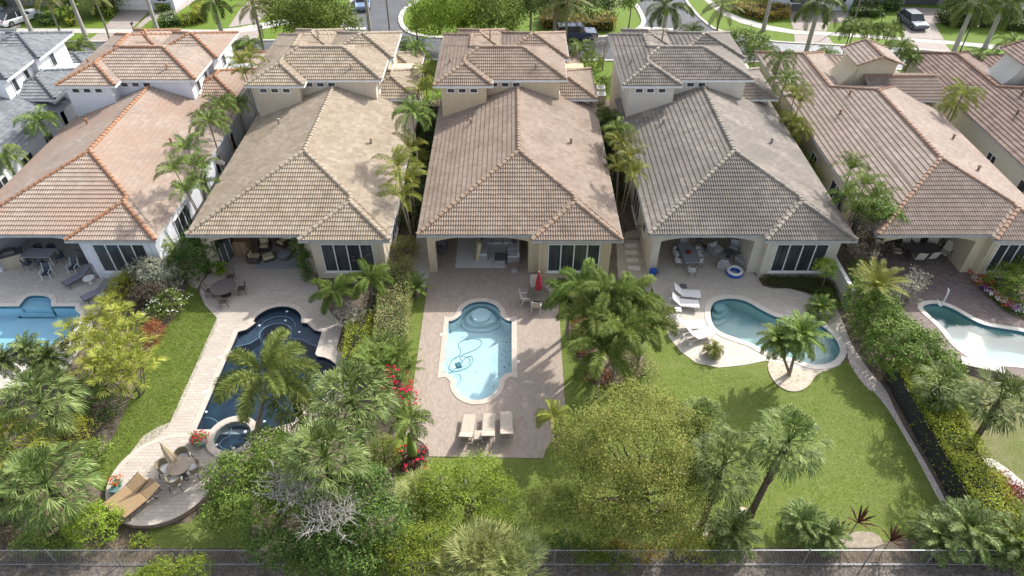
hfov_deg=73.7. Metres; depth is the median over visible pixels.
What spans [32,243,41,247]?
dining chair
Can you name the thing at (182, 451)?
dining chair
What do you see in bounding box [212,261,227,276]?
leafy plant
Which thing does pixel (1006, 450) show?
lawn
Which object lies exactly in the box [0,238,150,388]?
pool deck
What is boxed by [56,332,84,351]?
bush
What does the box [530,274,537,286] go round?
patio chair
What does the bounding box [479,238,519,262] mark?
corner sofa
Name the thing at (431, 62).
bush
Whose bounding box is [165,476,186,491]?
dining chair
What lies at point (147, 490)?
sun lounger
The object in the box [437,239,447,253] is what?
gas grill
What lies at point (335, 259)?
window
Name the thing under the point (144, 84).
window
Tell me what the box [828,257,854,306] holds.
garden wall
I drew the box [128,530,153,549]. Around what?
bush
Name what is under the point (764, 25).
royal palm
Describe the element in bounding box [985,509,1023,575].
date palm
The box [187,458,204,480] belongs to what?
dining chair
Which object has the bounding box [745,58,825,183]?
hedge
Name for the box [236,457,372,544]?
bare tree
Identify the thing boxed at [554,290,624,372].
foxtail palm
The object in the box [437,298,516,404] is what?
swimming pool
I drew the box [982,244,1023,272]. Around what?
window
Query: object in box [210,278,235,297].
round table
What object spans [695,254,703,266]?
dining chair
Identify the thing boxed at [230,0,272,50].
coconut palm
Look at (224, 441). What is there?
round spa
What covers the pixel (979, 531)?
date palm
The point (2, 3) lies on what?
hedge
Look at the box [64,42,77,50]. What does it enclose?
arching palm
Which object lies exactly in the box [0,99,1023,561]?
ground
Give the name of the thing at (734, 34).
bush
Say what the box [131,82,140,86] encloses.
window
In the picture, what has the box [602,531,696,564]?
croton bush
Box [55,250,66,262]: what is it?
dining chair
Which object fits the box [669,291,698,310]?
sun lounger
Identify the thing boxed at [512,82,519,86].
window
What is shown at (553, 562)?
chain link fence
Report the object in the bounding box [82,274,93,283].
round table
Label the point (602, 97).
air conditioner
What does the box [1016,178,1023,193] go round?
window
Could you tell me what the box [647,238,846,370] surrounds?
pool deck
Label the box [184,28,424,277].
house
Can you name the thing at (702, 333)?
sun lounger
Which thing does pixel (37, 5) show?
coconut palm
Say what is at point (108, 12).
hedge
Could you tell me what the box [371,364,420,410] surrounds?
bougainvillea
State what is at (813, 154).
window
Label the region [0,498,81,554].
bush
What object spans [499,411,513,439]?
sun lounger
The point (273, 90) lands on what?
window
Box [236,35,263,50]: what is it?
arching palm
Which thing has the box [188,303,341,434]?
swimming pool
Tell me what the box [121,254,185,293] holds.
bush
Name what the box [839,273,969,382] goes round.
ficus bush
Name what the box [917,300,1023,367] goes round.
swimming pool
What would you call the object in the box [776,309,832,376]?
date palm
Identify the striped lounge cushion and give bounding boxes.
[474,238,481,260]
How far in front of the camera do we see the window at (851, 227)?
47.99 m
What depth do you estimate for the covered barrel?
47.06 m
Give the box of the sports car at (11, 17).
[0,7,42,26]
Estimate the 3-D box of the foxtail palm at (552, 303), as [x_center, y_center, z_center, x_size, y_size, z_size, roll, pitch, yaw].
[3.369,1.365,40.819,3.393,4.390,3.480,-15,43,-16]
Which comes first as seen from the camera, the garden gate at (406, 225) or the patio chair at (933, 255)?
the patio chair at (933, 255)
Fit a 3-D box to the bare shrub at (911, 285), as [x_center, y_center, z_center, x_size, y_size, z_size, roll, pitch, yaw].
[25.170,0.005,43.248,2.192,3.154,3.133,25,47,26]
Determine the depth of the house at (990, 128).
57.34 m
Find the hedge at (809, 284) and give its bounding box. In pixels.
[758,274,838,298]
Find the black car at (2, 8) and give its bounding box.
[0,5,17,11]
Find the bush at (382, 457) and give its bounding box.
[359,430,406,484]
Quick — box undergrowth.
[543,529,604,561]
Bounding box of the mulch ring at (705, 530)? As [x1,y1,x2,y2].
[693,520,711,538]
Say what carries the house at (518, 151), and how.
on the ground at (110, 427)
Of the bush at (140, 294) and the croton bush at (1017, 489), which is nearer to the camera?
the croton bush at (1017, 489)
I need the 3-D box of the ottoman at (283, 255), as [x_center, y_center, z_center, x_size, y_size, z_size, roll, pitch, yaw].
[-15.962,-2.280,47.885,0.920,0.360,0.920,0,41,0]
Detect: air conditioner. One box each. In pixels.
[596,85,604,91]
[596,92,605,103]
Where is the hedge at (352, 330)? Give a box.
[338,306,373,366]
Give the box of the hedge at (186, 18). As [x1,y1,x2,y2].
[178,12,195,26]
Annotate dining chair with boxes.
[20,259,33,270]
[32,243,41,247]
[34,259,45,270]
[46,243,59,253]
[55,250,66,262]
[154,457,170,478]
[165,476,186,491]
[174,446,194,457]
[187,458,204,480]
[671,246,679,259]
[673,254,681,267]
[680,238,688,243]
[686,265,696,275]
[695,246,701,255]
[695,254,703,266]
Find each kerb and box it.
[66,0,352,41]
[398,0,645,37]
[424,58,901,70]
[685,0,972,53]
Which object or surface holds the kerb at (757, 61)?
on the lawn at (90, 21)
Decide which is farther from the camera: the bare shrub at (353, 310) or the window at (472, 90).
the window at (472, 90)
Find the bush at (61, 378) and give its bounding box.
[46,367,73,389]
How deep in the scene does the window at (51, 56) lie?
60.48 m
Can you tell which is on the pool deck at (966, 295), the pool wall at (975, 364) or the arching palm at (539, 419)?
the pool wall at (975, 364)
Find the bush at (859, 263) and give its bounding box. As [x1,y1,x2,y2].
[845,255,885,283]
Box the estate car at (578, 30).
[556,22,597,39]
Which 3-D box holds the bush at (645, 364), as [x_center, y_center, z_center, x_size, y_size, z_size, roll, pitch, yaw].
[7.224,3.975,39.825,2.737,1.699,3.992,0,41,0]
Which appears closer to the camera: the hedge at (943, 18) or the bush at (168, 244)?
the bush at (168, 244)
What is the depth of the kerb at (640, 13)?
82.05 m
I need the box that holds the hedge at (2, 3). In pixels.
[0,0,6,6]
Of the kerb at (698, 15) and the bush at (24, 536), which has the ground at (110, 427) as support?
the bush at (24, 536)
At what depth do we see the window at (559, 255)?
45.12 m
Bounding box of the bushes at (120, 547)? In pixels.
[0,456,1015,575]
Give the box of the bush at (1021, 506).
[1003,497,1023,514]
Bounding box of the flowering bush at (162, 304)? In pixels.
[142,285,193,321]
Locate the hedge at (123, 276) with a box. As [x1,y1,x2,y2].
[97,267,140,309]
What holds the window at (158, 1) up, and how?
in the house at (142, 4)
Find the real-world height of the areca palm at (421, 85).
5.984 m
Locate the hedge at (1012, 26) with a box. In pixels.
[1000,13,1023,31]
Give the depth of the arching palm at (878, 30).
68.45 m
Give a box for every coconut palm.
[24,0,64,42]
[77,0,111,38]
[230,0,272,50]
[386,0,389,30]
[529,11,531,31]
[534,0,571,30]
[547,0,593,40]
[700,0,744,30]
[854,0,860,18]
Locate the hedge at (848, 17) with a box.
[842,15,858,31]
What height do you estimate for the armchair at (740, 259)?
0.779 m
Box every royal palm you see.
[15,0,33,31]
[69,0,89,39]
[145,0,158,28]
[189,0,234,30]
[364,0,371,31]
[640,0,694,29]
[761,0,771,31]
[791,0,847,51]
[941,0,1009,51]
[978,0,1023,48]
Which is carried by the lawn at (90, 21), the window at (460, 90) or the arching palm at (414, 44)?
the arching palm at (414, 44)
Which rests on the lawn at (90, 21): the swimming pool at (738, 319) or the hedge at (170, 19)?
the hedge at (170, 19)
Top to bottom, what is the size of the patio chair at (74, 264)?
1.034 m
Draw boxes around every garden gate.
[398,220,416,234]
[623,225,641,238]
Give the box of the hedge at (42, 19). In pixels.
[34,12,59,25]
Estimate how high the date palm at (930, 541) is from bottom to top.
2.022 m
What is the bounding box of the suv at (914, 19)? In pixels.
[897,9,929,29]
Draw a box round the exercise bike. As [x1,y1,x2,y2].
[692,238,706,248]
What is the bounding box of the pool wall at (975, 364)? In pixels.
[959,356,1004,376]
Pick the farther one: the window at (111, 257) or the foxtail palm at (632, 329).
the window at (111, 257)
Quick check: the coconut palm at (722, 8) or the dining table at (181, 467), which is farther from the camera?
the coconut palm at (722, 8)
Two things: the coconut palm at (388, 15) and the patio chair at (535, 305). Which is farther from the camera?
the coconut palm at (388, 15)
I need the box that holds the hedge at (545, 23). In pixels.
[538,7,565,28]
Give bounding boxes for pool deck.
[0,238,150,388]
[131,238,352,466]
[406,238,565,458]
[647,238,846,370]
[866,238,1023,389]
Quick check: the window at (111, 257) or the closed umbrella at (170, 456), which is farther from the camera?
the window at (111, 257)
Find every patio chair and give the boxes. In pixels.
[39,262,54,280]
[65,257,80,273]
[519,289,530,305]
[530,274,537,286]
[531,300,541,313]
[888,244,904,259]
[897,238,915,254]
[910,238,924,244]
[910,252,929,266]
[924,251,941,264]
[926,238,940,246]
[937,238,944,249]
[939,239,953,261]
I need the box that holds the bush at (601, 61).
[580,49,603,70]
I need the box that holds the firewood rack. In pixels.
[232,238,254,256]
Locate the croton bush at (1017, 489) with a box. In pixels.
[990,466,1023,509]
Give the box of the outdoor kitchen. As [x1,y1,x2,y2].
[0,246,26,268]
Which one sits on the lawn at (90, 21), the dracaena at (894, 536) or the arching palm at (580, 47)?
the arching palm at (580, 47)
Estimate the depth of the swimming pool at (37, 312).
44.44 m
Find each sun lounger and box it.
[61,264,92,287]
[80,278,113,304]
[103,472,147,512]
[115,478,160,520]
[458,414,475,442]
[481,413,494,441]
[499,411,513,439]
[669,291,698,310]
[671,282,700,299]
[674,316,705,334]
[682,327,715,345]
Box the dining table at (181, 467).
[166,456,189,478]
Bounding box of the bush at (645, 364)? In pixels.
[621,334,661,386]
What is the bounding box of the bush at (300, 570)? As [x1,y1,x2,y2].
[279,544,380,575]
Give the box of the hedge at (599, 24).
[568,10,618,31]
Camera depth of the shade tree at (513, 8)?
71.00 m
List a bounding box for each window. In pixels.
[0,174,8,188]
[10,77,21,94]
[21,150,33,166]
[22,68,30,78]
[43,130,53,143]
[48,51,59,68]
[70,88,80,92]
[82,88,91,92]
[91,244,153,272]
[93,88,103,92]
[120,82,129,86]
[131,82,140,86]
[142,82,151,86]
[156,0,167,2]
[173,202,192,246]
[195,79,201,94]
[199,180,210,202]
[214,151,225,178]
[221,54,226,68]
[227,130,237,154]
[259,88,267,92]
[270,88,278,92]
[281,88,290,92]
[306,82,313,86]
[316,82,324,86]
[319,244,375,272]
[327,82,335,86]
[377,82,380,94]
[392,214,398,247]
[447,88,454,92]
[458,88,466,92]
[470,88,477,92]
[501,82,508,86]
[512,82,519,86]
[546,244,600,272]
[631,186,639,227]
[635,88,643,92]
[641,219,645,238]
[646,88,654,92]
[658,88,666,92]
[686,82,694,86]
[697,82,705,86]
[767,244,830,272]
[809,150,817,169]
[828,178,846,210]
[850,217,859,235]
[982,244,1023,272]
[986,150,996,164]
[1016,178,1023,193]
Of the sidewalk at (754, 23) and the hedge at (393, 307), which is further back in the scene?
the sidewalk at (754, 23)
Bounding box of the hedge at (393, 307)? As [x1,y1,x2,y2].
[369,255,415,359]
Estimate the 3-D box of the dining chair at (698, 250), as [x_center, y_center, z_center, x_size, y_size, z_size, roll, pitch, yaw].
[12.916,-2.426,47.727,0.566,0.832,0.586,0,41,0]
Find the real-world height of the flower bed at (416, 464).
0.837 m
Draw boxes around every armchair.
[245,250,261,263]
[257,238,271,251]
[275,238,290,248]
[706,240,722,256]
[716,257,730,270]
[727,238,739,253]
[734,252,745,266]
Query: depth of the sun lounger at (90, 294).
44.62 m
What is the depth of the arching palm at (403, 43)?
65.42 m
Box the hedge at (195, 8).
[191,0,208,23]
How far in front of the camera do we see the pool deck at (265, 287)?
43.84 m
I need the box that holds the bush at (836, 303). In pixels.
[812,285,841,311]
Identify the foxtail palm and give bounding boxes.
[210,326,321,431]
[307,273,358,314]
[345,257,393,303]
[541,274,590,336]
[549,257,615,323]
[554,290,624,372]
[559,312,644,399]
[569,264,644,347]
[582,301,661,385]
[602,270,665,321]
[618,300,678,372]
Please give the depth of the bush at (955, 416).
35.35 m
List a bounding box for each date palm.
[0,330,70,387]
[21,355,60,392]
[699,500,763,564]
[756,318,801,372]
[775,497,830,551]
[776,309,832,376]
[804,513,852,559]
[905,509,972,568]
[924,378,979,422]
[925,494,1009,569]
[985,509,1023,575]
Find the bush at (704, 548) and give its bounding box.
[672,531,726,569]
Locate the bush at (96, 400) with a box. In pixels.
[58,376,133,427]
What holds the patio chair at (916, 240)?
on the pool deck at (966, 295)
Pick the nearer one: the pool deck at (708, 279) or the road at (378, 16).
the pool deck at (708, 279)
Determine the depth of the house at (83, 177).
49.78 m
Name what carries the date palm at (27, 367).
on the ground at (110, 427)
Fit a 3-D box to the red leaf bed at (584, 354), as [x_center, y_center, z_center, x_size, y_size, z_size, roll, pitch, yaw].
[4.404,3.658,40.863,2.027,1.069,6.152,-10,42,-11]
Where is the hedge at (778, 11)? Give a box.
[728,0,791,21]
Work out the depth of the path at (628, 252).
47.91 m
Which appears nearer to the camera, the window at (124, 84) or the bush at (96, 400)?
the bush at (96, 400)
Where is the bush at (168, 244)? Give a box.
[160,234,177,260]
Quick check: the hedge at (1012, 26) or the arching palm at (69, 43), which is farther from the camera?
the hedge at (1012, 26)
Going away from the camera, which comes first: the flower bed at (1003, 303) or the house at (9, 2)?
the flower bed at (1003, 303)
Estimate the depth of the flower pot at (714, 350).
40.53 m
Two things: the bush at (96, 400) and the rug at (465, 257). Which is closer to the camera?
the bush at (96, 400)
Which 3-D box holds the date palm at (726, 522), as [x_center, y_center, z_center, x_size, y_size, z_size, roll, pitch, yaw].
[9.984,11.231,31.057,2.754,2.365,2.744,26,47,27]
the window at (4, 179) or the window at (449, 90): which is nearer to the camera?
the window at (4, 179)
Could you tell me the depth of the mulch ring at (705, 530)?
32.32 m
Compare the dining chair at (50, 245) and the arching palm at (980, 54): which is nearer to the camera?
the dining chair at (50, 245)
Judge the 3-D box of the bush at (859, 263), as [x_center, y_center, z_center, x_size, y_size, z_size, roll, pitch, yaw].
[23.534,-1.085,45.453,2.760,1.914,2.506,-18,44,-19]
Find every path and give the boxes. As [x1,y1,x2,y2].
[408,238,429,288]
[616,229,650,291]
[625,243,639,269]
[982,455,1023,493]
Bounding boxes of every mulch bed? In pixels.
[398,445,429,473]
[569,324,644,384]
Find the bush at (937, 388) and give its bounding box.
[907,361,970,412]
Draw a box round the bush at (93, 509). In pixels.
[50,496,126,554]
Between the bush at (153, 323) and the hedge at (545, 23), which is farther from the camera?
the hedge at (545, 23)
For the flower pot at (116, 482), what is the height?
0.772 m
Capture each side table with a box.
[474,430,481,442]
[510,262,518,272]
[674,307,681,315]
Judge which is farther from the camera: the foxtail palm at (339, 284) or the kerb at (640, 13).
the kerb at (640, 13)
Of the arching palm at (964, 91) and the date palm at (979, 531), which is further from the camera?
the arching palm at (964, 91)
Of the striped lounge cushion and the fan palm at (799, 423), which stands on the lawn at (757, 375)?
the fan palm at (799, 423)
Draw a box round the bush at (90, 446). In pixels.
[78,435,113,470]
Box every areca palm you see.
[153,132,220,213]
[223,41,265,115]
[371,129,430,246]
[403,60,440,118]
[602,130,651,222]
[780,81,815,126]
[825,151,902,256]
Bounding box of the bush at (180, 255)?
[162,223,221,281]
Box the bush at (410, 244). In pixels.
[390,234,423,262]
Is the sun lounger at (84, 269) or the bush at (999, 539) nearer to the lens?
the bush at (999, 539)
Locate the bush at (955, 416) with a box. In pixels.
[928,402,973,432]
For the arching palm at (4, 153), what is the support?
on the ground at (110, 427)
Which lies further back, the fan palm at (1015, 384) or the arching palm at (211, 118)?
the arching palm at (211, 118)
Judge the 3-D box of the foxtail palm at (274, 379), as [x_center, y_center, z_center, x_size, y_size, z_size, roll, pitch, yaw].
[-12.328,5.481,34.967,5.283,5.992,5.188,-21,45,-22]
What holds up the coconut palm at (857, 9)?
on the lawn at (90, 21)
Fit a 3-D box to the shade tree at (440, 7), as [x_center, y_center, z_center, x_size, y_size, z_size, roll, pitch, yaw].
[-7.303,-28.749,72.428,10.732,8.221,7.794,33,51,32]
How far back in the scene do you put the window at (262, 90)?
54.24 m
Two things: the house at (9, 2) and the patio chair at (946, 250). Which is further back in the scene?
the house at (9, 2)
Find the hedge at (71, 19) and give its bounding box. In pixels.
[64,13,77,26]
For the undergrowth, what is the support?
on the ground at (110, 427)
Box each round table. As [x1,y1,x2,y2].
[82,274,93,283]
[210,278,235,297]
[527,287,548,302]
[724,248,734,257]
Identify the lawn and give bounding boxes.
[0,0,1023,98]
[90,284,216,491]
[145,492,249,547]
[394,280,943,547]
[951,369,1023,481]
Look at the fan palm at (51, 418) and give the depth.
33.10 m
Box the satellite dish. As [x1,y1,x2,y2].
[214,159,224,172]
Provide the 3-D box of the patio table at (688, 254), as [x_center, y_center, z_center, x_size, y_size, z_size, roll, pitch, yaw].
[12.193,-2.209,47.385,1.000,0.950,2.200,-3,41,-3]
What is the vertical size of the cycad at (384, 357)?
2.302 m
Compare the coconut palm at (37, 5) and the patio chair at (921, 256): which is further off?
the coconut palm at (37, 5)
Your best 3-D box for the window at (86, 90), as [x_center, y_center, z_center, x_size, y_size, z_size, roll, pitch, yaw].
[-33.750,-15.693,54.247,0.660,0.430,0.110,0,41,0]
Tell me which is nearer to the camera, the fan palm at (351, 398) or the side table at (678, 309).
the fan palm at (351, 398)
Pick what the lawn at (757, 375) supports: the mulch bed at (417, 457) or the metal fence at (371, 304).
the mulch bed at (417, 457)
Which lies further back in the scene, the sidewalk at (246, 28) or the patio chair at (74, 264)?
the sidewalk at (246, 28)
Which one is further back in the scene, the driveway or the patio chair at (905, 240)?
the driveway
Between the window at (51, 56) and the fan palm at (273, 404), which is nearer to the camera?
the fan palm at (273, 404)
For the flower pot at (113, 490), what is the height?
0.300 m
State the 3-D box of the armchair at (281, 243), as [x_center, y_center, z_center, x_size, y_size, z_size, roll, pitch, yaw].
[-16.405,-3.389,48.868,0.850,0.779,0.805,20,45,21]
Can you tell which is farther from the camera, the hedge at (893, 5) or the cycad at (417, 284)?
the hedge at (893, 5)
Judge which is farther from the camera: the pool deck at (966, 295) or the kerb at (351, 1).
the kerb at (351, 1)
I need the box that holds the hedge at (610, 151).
[596,101,627,206]
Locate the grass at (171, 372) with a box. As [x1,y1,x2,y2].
[92,280,942,546]
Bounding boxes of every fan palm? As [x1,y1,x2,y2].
[0,363,92,451]
[0,403,58,488]
[0,434,51,524]
[0,439,108,537]
[257,367,329,433]
[274,416,373,520]
[303,356,403,459]
[419,513,553,575]
[671,395,730,472]
[684,426,764,536]
[744,402,837,517]
[956,365,1023,445]
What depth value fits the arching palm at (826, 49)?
66.82 m
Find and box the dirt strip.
[0,562,1023,575]
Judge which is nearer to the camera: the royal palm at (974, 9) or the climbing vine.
the climbing vine
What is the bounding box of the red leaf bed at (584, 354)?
[570,318,615,388]
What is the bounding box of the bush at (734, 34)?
[727,24,774,60]
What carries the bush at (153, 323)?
on the lawn at (152, 375)
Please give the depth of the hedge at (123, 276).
44.22 m
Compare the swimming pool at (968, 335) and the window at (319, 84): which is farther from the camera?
the window at (319, 84)
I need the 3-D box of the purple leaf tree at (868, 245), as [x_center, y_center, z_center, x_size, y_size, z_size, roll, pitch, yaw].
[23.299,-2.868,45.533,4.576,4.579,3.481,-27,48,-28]
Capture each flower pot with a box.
[107,473,122,487]
[108,486,118,494]
[186,431,198,442]
[189,429,209,446]
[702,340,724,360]
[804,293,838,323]
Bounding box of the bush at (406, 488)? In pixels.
[391,465,453,527]
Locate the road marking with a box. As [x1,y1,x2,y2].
[345,27,672,29]
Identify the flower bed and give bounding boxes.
[390,443,428,472]
[968,269,1023,318]
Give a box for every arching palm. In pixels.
[0,143,29,176]
[12,104,63,141]
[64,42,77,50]
[65,34,96,50]
[187,108,232,169]
[199,92,239,152]
[223,95,250,135]
[231,37,248,50]
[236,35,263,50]
[388,398,434,459]
[391,95,436,191]
[397,36,410,50]
[401,35,433,58]
[534,398,573,450]
[567,37,596,62]
[595,104,622,144]
[598,116,635,178]
[681,21,703,31]
[746,40,769,66]
[763,45,797,87]
[765,64,803,111]
[779,110,807,137]
[787,121,814,144]
[817,45,839,53]
[835,19,871,43]
[852,18,886,41]
[874,19,905,45]
[884,36,918,63]
[896,45,923,72]
[937,97,968,119]
[941,78,986,121]
[966,46,998,60]
[991,31,1023,53]
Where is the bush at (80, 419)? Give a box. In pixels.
[49,409,101,450]
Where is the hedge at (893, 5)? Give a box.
[883,0,902,11]
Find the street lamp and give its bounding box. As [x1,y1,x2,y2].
[960,24,979,50]
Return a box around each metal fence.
[333,282,380,402]
[883,364,995,560]
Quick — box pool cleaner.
[448,338,481,373]
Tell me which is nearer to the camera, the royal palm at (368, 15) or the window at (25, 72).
the window at (25, 72)
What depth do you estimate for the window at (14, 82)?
56.47 m
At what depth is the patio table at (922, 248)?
47.68 m
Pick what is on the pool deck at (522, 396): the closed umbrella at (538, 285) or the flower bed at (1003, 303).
the closed umbrella at (538, 285)
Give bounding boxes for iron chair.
[201,282,213,297]
[217,296,228,308]
[225,267,236,278]
[237,280,246,295]
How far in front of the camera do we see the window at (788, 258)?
45.23 m
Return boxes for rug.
[254,250,303,268]
[455,238,505,267]
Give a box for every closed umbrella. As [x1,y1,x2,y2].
[159,441,176,464]
[535,271,541,293]
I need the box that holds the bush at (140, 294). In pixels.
[124,277,180,312]
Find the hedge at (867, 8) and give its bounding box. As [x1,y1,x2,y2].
[848,0,884,17]
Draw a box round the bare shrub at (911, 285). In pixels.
[893,266,933,308]
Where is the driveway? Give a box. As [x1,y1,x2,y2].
[0,0,996,50]
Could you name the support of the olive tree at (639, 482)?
on the lawn at (757, 375)
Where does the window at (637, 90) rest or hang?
in the house at (724, 157)
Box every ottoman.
[262,252,274,262]
[277,250,290,260]
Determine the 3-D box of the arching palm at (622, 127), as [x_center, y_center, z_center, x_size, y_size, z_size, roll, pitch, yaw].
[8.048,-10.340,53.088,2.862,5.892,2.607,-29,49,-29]
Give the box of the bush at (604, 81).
[593,75,608,88]
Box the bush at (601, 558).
[569,538,634,574]
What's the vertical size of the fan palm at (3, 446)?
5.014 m
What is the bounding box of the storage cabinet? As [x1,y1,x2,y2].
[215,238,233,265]
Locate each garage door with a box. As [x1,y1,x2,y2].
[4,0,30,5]
[116,0,147,9]
[790,0,818,10]
[905,0,938,4]
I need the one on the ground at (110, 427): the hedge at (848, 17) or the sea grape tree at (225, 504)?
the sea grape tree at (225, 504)
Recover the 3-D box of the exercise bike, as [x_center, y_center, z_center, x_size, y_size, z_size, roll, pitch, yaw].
[13.288,-3.321,48.535,1.300,1.101,0.400,0,41,0]
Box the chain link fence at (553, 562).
[0,549,1015,565]
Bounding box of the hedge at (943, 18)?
[934,7,994,27]
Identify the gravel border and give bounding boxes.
[187,269,204,287]
[828,299,945,506]
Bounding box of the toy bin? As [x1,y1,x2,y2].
[649,268,659,275]
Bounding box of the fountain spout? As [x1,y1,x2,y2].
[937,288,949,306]
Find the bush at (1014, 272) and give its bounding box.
[975,254,1023,307]
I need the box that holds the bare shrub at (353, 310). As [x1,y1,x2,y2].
[328,298,371,330]
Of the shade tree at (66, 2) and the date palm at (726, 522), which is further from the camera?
the shade tree at (66, 2)
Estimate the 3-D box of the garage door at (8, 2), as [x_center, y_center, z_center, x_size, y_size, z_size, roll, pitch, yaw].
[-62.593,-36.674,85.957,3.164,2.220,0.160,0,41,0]
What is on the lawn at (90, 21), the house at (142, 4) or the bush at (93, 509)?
the house at (142, 4)
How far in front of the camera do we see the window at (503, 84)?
55.06 m
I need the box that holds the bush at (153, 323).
[135,317,167,349]
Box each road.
[65,0,915,60]
[773,42,929,68]
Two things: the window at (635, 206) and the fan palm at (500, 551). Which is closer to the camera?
the fan palm at (500, 551)
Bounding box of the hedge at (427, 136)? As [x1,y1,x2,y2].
[398,94,441,228]
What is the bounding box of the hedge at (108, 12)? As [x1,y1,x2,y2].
[91,2,116,17]
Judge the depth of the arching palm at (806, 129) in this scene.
53.45 m
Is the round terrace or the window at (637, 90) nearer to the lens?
the round terrace
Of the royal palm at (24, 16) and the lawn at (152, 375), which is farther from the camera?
the royal palm at (24, 16)
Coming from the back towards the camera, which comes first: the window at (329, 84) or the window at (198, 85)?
the window at (198, 85)
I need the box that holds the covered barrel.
[72,249,88,264]
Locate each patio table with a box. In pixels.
[19,248,58,265]
[677,243,699,270]
[902,243,941,259]
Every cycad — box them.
[347,328,424,387]
[400,270,433,297]
[846,256,910,323]
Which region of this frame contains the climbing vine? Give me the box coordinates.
[285,238,316,282]
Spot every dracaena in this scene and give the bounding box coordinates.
[846,505,878,531]
[880,524,907,548]
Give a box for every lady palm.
[51,291,149,365]
[65,327,166,398]
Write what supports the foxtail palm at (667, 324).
on the mulch bed at (607, 363)
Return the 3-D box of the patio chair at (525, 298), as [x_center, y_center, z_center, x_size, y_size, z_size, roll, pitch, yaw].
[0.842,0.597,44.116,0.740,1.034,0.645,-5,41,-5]
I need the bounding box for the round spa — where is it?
[206,416,258,460]
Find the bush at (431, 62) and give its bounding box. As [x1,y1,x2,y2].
[413,48,436,66]
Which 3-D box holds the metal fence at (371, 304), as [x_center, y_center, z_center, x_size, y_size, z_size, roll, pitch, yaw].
[-9.200,2.942,41.382,0.078,1.260,9.693,6,41,6]
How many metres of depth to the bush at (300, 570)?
29.68 m
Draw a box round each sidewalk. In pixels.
[1,20,288,32]
[705,0,999,48]
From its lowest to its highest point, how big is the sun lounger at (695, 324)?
0.913 m
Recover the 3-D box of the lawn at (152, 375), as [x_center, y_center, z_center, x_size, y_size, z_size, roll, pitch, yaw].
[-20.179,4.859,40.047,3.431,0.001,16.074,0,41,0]
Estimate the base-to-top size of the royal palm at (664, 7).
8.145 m
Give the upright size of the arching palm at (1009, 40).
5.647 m
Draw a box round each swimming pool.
[0,292,85,353]
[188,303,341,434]
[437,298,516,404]
[705,295,845,368]
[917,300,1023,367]
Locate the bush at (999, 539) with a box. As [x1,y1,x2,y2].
[970,534,1023,566]
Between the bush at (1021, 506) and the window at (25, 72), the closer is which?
the bush at (1021, 506)
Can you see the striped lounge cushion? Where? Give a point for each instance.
(478, 246)
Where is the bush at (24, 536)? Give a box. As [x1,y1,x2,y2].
[3,527,86,558]
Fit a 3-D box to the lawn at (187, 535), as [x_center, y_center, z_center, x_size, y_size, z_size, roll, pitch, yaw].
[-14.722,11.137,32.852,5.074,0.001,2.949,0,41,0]
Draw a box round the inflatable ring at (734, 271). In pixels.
[726,265,742,277]
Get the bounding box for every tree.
[25,0,130,13]
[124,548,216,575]
[190,419,327,547]
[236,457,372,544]
[238,456,417,575]
[253,0,366,33]
[357,509,534,575]
[398,0,484,42]
[406,446,524,537]
[449,0,538,30]
[519,373,733,565]
[520,0,627,23]
[582,32,611,69]
[615,0,645,27]
[810,257,839,286]
[838,212,898,261]
[850,192,910,228]
[936,0,1023,15]
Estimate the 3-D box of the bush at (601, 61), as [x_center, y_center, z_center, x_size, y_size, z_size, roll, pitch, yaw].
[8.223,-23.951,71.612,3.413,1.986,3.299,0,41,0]
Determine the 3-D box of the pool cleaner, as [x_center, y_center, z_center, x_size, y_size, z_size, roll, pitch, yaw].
[-2.966,4.227,40.897,1.366,0.140,3.668,12,43,14]
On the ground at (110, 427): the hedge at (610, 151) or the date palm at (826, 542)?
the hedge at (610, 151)
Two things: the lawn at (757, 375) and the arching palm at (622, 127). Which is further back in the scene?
the arching palm at (622, 127)
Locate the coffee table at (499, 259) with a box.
[494,252,504,264]
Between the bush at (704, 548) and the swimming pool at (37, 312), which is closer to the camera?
the bush at (704, 548)
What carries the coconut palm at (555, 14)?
on the lawn at (90, 21)
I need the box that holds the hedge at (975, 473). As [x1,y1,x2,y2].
[882,356,1023,560]
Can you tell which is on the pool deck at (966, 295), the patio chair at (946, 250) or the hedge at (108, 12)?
the patio chair at (946, 250)
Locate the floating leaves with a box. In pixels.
[456,323,510,386]
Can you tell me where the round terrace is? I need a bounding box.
[105,433,219,528]
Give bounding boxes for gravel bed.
[768,361,821,391]
[835,531,883,547]
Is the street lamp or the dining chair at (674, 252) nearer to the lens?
the dining chair at (674, 252)
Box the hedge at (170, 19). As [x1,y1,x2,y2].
[158,9,181,27]
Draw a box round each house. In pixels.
[0,28,93,188]
[0,28,267,277]
[3,0,67,5]
[106,0,185,9]
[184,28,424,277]
[415,28,624,277]
[607,28,858,277]
[754,38,1023,277]
[772,0,852,10]
[900,0,965,4]
[901,39,1023,193]
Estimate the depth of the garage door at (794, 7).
84.83 m
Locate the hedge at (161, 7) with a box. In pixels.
[154,3,172,13]
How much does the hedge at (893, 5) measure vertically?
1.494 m
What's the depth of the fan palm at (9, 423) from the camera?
32.45 m
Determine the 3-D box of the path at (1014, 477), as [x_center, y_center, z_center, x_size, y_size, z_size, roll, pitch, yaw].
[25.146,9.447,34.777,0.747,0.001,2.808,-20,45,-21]
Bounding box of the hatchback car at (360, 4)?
[353,0,370,9]
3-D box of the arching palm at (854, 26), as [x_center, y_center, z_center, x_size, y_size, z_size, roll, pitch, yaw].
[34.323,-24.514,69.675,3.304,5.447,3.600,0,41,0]

